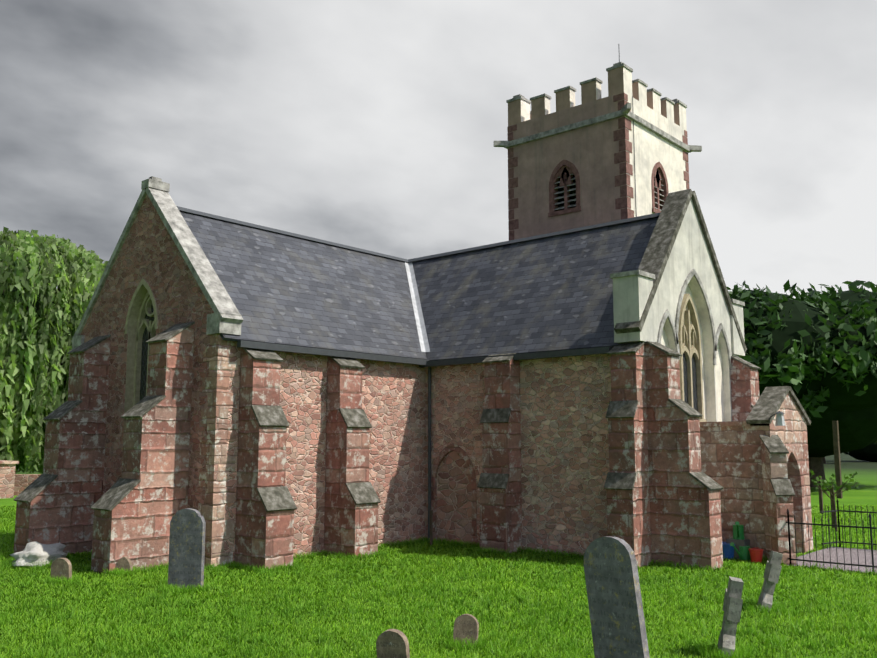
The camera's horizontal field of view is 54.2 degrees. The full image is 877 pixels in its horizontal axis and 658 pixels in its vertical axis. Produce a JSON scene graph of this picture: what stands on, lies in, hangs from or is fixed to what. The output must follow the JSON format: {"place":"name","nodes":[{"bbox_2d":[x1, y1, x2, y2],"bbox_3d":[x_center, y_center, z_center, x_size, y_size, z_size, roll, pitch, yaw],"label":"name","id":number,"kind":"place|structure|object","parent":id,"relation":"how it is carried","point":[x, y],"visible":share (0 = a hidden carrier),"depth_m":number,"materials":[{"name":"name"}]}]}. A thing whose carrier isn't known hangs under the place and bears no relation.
{"place":"outdoors","nodes":[
{"label":"outdoors","id":0,"kind":"place"},
{"bbox_2d":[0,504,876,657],"bbox_3d":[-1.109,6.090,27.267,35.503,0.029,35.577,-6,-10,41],"label":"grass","id":1,"kind":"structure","parent":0,"point":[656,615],"depth_m":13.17,"materials":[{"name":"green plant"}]},
{"bbox_2d":[0,453,876,657],"bbox_3d":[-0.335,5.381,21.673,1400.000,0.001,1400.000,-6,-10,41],"label":"ground grass","id":2,"kind":"structure","parent":0,"point":[865,491],"depth_m":14.27,"materials":[{"name":"green plant"}]},
{"bbox_2d":[0,460,40,498],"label":"boundary wall","id":3,"kind":"structure","parent":2,"relation":"on","point":[12,484],"depth_m":37.98,"materials":[{"name":"stone"}]},
{"bbox_2d":[10,541,66,567],"bbox_3d":[-8.244,4.668,17.720,0.968,0.512,1.339,-1,-7,6],"label":"rock","id":4,"kind":"object","parent":2,"relation":"on","point":[33,552],"visible":0.77,"depth_m":17.45,"materials":[{"name":"white stone"}]},
{"bbox_2d":[0,227,108,473],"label":"willow tree","id":5,"kind":"object","parent":2,"relation":"on","point":[34,373],"depth_m":42.49,"materials":[{"name":"green plant"}]},
{"bbox_2d":[51,557,71,579],"bbox_3d":[-6.802,4.510,15.452,0.380,0.750,0.129,-1,-8,11],"label":"footstone","id":6,"kind":"object","parent":2,"relation":"on","point":[61,567],"visible":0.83,"depth_m":15.43,"materials":[{"name":"grey stone"}]},
{"bbox_2d":[115,556,132,570],"bbox_3d":[-6.047,4.683,16.370,0.373,0.656,0.123,-1,-8,11],"label":"footstone","id":7,"kind":"object","parent":2,"relation":"on","point":[125,562],"visible":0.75,"depth_m":16.36,"materials":[{"name":"grey stone"}]},
{"bbox_2d":[168,508,205,589],"bbox_3d":[-4.334,3.942,14.727,0.645,1.688,0.159,-2,-8,13],"label":"headstone","id":8,"kind":"object","parent":2,"relation":"on","point":[187,546],"visible":0.79,"depth_m":14.69,"materials":[{"name":"stone"}]},
{"bbox_2d":[13,176,760,574],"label":"church","id":9,"kind":"structure","parent":2,"relation":"on","point":[257,396],"depth_m":19.51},
{"bbox_2d":[376,629,409,657],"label":"footstone","id":10,"kind":"object","parent":2,"relation":"on","point":[392,643],"visible":1,"depth_m":9.49,"materials":[{"name":"grey stone"}]},
{"bbox_2d":[430,510,432,545],"bbox_3d":[-0.177,4.841,20.811,0.050,0.850,0.050,-6,-10,41],"label":"drainpipe","id":11,"kind":"object","parent":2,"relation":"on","point":[431,526],"visible":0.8,"depth_m":20.80,"materials":[{"name":"black metal"}]},
{"bbox_2d":[453,614,478,646],"bbox_3d":[0.328,3.906,10.622,0.330,0.712,0.151,-2,-8,16],"label":"footstone","id":12,"kind":"object","parent":2,"relation":"on","point":[465,625],"visible":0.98,"depth_m":10.62,"materials":[{"name":"grey stone"}]},
{"bbox_2d":[584,536,649,657],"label":"tall headstone","id":13,"kind":"object","parent":2,"relation":"on","point":[617,621],"visible":1,"depth_m":9.37,"materials":[{"name":"grey stone"}]},
{"bbox_2d":[722,542,734,559],"bbox_3d":[6.230,4.818,18.605,0.502,0.330,0.502,-6,-10,41],"label":"blue tub","id":14,"kind":"object","parent":2,"relation":"on","point":[728,550],"visible":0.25,"depth_m":18.40,"materials":[{"name":"blue plastic"}]},
{"bbox_2d":[718,576,743,657],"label":"cross","id":15,"kind":"object","parent":2,"relation":"on","point":[732,604],"visible":1,"depth_m":10.12,"materials":[{"name":"stone"}]},
{"bbox_2d":[726,538,749,558],"bbox_3d":[6.517,4.767,18.561,0.400,0.420,0.400,-6,-10,41],"label":"crate","id":16,"kind":"object","parent":2,"relation":"on","point":[744,542],"visible":0.3,"depth_m":18.41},
{"bbox_2d":[733,521,744,539],"bbox_3d":[6.455,4.339,18.503,0.232,0.414,0.733,-4,-8,29],"label":"watering can","id":17,"kind":"object","parent":16,"relation":"on","point":[738,531],"visible":1,"depth_m":18.51,"materials":[{"name":"green plastic"}]},
{"bbox_2d":[730,542,750,560],"bbox_3d":[6.449,4.720,18.189,0.249,0.417,0.726,-6,-10,41],"label":"watering can","id":18,"kind":"object","parent":2,"relation":"on","point":[743,552],"visible":0.73,"depth_m":18.18,"materials":[{"name":"green plastic"}]},
{"bbox_2d":[748,547,763,562],"bbox_3d":[6.665,4.739,17.968,0.290,0.324,0.290,-6,-10,41],"label":"red bucket","id":19,"kind":"object","parent":2,"relation":"on","point":[756,554],"visible":0.85,"depth_m":17.87,"materials":[{"name":"red plastic"}]},
{"bbox_2d":[700,386,812,564],"bbox_3d":[7.352,3.350,19.480,2.305,4.066,3.106,-6,-10,41],"label":"church porch","id":20,"kind":"object","parent":2,"relation":"on","point":[755,465],"visible":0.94,"depth_m":18.83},
{"bbox_2d":[757,551,782,611],"bbox_3d":[4.966,3.962,12.927,0.465,1.205,0.440,-1,-8,11],"label":"cross","id":21,"kind":"object","parent":2,"relation":"on","point":[772,571],"visible":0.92,"depth_m":12.84,"materials":[{"name":"stone"}]},
{"bbox_2d":[727,279,876,486],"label":"yew tree","id":22,"kind":"object","parent":2,"relation":"on","point":[858,360],"depth_m":41.29,"materials":[{"name":"green plant"}]},
{"bbox_2d":[818,421,842,528],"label":"posts","id":23,"kind":"object","parent":2,"relation":"on","point":[837,460],"visible":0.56,"depth_m":37.78,"materials":[{"name":"brown wood"}]},
{"bbox_2d":[809,470,858,531],"bbox_3d":[10.891,4.819,23.959,1.411,1.710,1.452,-6,-10,41],"label":"tree sapling","id":24,"kind":"object","parent":2,"relation":"on","point":[827,484],"depth_m":24.03,"materials":[{"name":"green plant"}]},
{"bbox_2d":[0,0,876,297],"label":"sky","id":25,"kind":"structure","parent":0,"point":[371,125],"materials":[{"name":"grey"}]},
{"bbox_2d":[494,44,701,240],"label":"church tower","id":26,"kind":"structure","parent":0,"point":[622,150],"depth_m":25.30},
{"bbox_2d":[795,547,876,572],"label":"gravel path","id":27,"kind":"structure","parent":0,"point":[847,555],"depth_m":18.55,"materials":[{"name":"grey gravel"}]},
{"bbox_2d":[786,499,876,571],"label":"iron railings","id":28,"kind":"object","parent":27,"relation":"on","point":[840,541],"visible":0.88,"depth_m":17.36,"materials":[{"name":"black metal"}]},
{"bbox_2d":[844,441,876,461],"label":"hedge tree","id":29,"kind":"object","parent":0,"point":[868,453],"depth_m":98.78,"materials":[{"name":"green plant"}]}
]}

